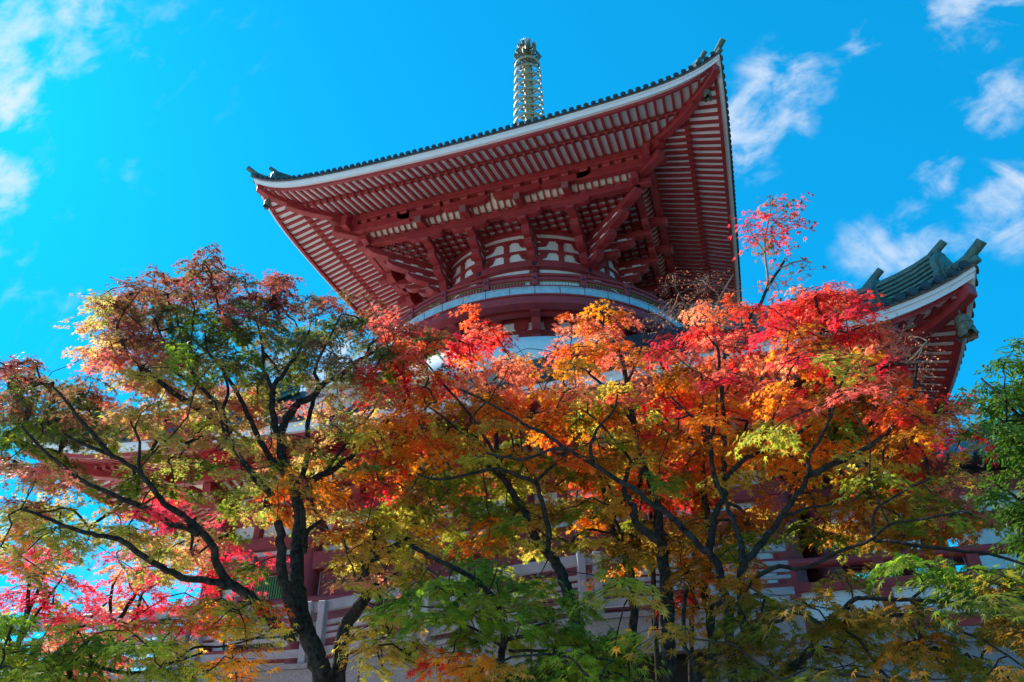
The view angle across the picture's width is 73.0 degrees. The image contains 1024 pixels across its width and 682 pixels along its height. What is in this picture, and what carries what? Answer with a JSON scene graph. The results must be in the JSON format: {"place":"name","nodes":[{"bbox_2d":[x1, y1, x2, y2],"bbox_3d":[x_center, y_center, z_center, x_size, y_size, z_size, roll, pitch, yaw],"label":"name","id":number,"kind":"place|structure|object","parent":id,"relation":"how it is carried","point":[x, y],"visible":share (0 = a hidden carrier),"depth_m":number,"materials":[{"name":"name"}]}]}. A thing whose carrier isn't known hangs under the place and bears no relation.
{"place":"outdoors","nodes":[
{"label":"outdoors","id":0,"kind":"place"},
{"bbox_2d":[0,0,1023,674],"label":"sky","id":1,"kind":"structure","parent":0,"point":[131,131],"materials":[{"name":"blue"}]},
{"label":"ground","id":2,"kind":"structure","parent":0,"visible":0},
{"bbox_2d":[225,549,258,666],"bbox_3d":[-7.233,7.707,18.198,0.500,4.420,0.500,-10,-32,15],"label":"railing post","id":3,"kind":"object","parent":2,"relation":"on","point":[239,597],"visible":0.3,"depth_m":18.64,"materials":[{"name":"paint"}]},
{"bbox_2d":[78,556,805,636],"bbox_3d":[-3.291,6.627,17.353,20.000,0.730,0.220,-10,-32,15],"label":"veranda rail","id":4,"kind":"object","parent":3,"relation":"attached to","point":[316,598],"visible":0.12,"depth_m":17.45,"materials":[{"name":"paint"}]},
{"bbox_2d":[361,534,385,652],"bbox_3d":[-3.523,6.772,17.355,0.500,4.420,0.500,-10,-32,15],"label":"railing post","id":5,"kind":"object","parent":2,"relation":"on","point":[378,604],"visible":0.06,"depth_m":17.34,"materials":[{"name":"paint"}]},
{"bbox_2d":[14,37,986,667],"bbox_3d":[1.204,-2.421,35.599,27.974,41.600,27.974,-10,-32,15],"label":"pagoda","id":6,"kind":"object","parent":2,"relation":"on","point":[528,229],"visible":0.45,"depth_m":28.30,"materials":[{"name":"wood"}]},
{"bbox_2d":[263,197,270,209],"bbox_3d":[-10.830,-6.135,30.652,0.340,0.726,0.340,-10,-32,15],"label":"wind bell","id":7,"kind":"object","parent":6,"relation":"hanging from","point":[267,204],"visible":1,"depth_m":30.59,"materials":[{"name":"green metal"}]},
{"bbox_2d":[703,89,712,102],"bbox_3d":[7.279,-9.218,25.796,0.340,0.726,0.340,-10,-32,15],"label":"wind bell","id":8,"kind":"object","parent":6,"relation":"hanging from","point":[707,95],"visible":1,"depth_m":25.73,"materials":[{"name":"green metal"}]},
{"bbox_2d":[954,310,979,341],"bbox_3d":[9.848,-0.365,15.068,0.420,0.878,0.420,-10,-32,15],"label":"wind bell","id":9,"kind":"object","parent":6,"relation":"hanging from","point":[965,327],"visible":1,"depth_m":14.97,"materials":[{"name":"green metal"}]},
{"bbox_2d":[688,191,831,681],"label":"maple tree","id":10,"kind":"object","parent":2,"relation":"on","point":[770,244],"visible":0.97,"depth_m":10.68,"materials":[{"name":"red plant"}]},
{"bbox_2d":[617,267,948,681],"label":"dry maple tree","id":11,"kind":"object","parent":2,"relation":"on","point":[656,624],"visible":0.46,"depth_m":9.57,"materials":[{"name":"red plant"}]},
{"bbox_2d":[702,542,1023,681],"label":"podium","id":12,"kind":"object","parent":2,"relation":"on","point":[888,584],"visible":0.09,"depth_m":12.50,"materials":[{"name":"stone"}]},
{"bbox_2d":[905,679,968,681],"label":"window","id":13,"kind":"structure","parent":12,"relation":"in","point":[964,679],"depth_m":11.60,"materials":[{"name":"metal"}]},
{"bbox_2d":[850,551,880,578],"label":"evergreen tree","id":14,"kind":"object","parent":2,"relation":"on","point":[861,575],"depth_m":40.72,"materials":[{"name":"green plant"}]},
{"bbox_2d":[854,550,928,578],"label":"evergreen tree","id":15,"kind":"object","parent":2,"relation":"on","point":[867,575],"visible":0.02,"depth_m":42.84,"materials":[{"name":"green plant"}]},
{"bbox_2d":[761,436,1023,621],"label":"side pavilion","id":16,"kind":"structure","parent":2,"relation":"on","point":[973,467],"depth_m":18.11,"materials":[{"name":"paint"}]},
{"bbox_2d":[937,333,1023,611],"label":"evergreen tree","id":17,"kind":"object","parent":2,"relation":"on","point":[1006,426],"visible":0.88,"depth_m":8.55,"materials":[{"name":"green plant"}]},
{"label":"gravel court","id":18,"kind":"structure","parent":0,"visible":0},
{"bbox_2d":[0,606,66,681],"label":"maple tree","id":19,"kind":"object","parent":18,"relation":"on","point":[9,663],"visible":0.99,"depth_m":4.56,"materials":[{"name":"green plant"}]},
{"bbox_2d":[0,539,117,678],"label":"maple tree","id":20,"kind":"object","parent":18,"relation":"on","point":[28,602],"visible":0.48,"depth_m":8.76,"materials":[{"name":"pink plant"}]},
{"bbox_2d":[10,592,298,681],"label":"maple tree","id":21,"kind":"object","parent":18,"relation":"on","point":[151,671],"visible":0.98,"depth_m":5.33,"materials":[{"name":"green plant"}]},
{"bbox_2d":[65,483,289,681],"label":"maple tree","id":22,"kind":"object","parent":18,"relation":"on","point":[139,610],"visible":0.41,"depth_m":9.53,"materials":[{"name":"red plant"}]},
{"bbox_2d":[0,242,442,681],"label":"maple tree","id":23,"kind":"object","parent":18,"relation":"on","point":[152,380],"visible":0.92,"depth_m":7.95,"materials":[{"name":"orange plant"}]},
{"bbox_2d":[310,504,452,681],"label":"maple tree","id":24,"kind":"object","parent":18,"relation":"on","point":[367,585],"visible":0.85,"depth_m":6.80,"materials":[{"name":"yellow plant"}]},
{"bbox_2d":[34,600,806,681],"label":"terrace wall","id":25,"kind":"structure","parent":18,"relation":"on","point":[298,672],"depth_m":11.17,"materials":[{"name":"stone"}]},
{"bbox_2d":[2,542,794,672],"bbox_3d":[-2.977,4.667,11.862,15.387,1.993,0.786,-4,-31,5],"label":"handrail","id":26,"kind":"object","parent":25,"relation":"on","point":[322,608],"visible":0.2,"depth_m":11.71,"materials":[{"name":"metal"}]},
{"bbox_2d":[337,298,588,681],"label":"maple tree","id":27,"kind":"object","parent":18,"relation":"on","point":[407,453],"visible":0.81,"depth_m":8.05,"materials":[{"name":"orange plant"}]},
{"bbox_2d":[357,543,672,681],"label":"maple tree","id":28,"kind":"object","parent":18,"relation":"on","point":[488,618],"visible":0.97,"depth_m":5.09,"materials":[{"name":"green plant"}]},
{"bbox_2d":[485,299,708,681],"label":"maple tree","id":29,"kind":"object","parent":18,"relation":"on","point":[624,503],"visible":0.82,"depth_m":8.01,"materials":[{"name":"orange plant"}]},
{"bbox_2d":[564,467,644,681],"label":"maple tree","id":30,"kind":"object","parent":18,"relation":"on","point":[589,520],"visible":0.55,"depth_m":8.12,"materials":[{"name":"orange plant"}]},
{"bbox_2d":[448,293,810,681],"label":"maple tree","id":31,"kind":"object","parent":18,"relation":"on","point":[729,472],"visible":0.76,"depth_m":7.76,"materials":[{"name":"orange plant"}]},
{"bbox_2d":[639,553,752,681],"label":"maple tree","id":32,"kind":"object","parent":18,"relation":"on","point":[697,582],"visible":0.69,"depth_m":6.88,"materials":[{"name":"orange plant"}]},
{"bbox_2d":[654,442,738,681],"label":"maple tree","id":33,"kind":"object","parent":18,"relation":"on","point":[707,513],"visible":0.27,"depth_m":8.07,"materials":[{"name":"orange plant"}]},
{"bbox_2d":[608,552,1023,681],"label":"maple tree","id":34,"kind":"object","parent":18,"relation":"on","point":[1004,597],"visible":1,"depth_m":4.21,"materials":[{"name":"green plant"}]},
{"bbox_2d":[707,280,1023,681],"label":"maple tree","id":35,"kind":"object","parent":18,"relation":"on","point":[817,309],"visible":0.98,"depth_m":6.95,"materials":[{"name":"red plant"}]}
]}

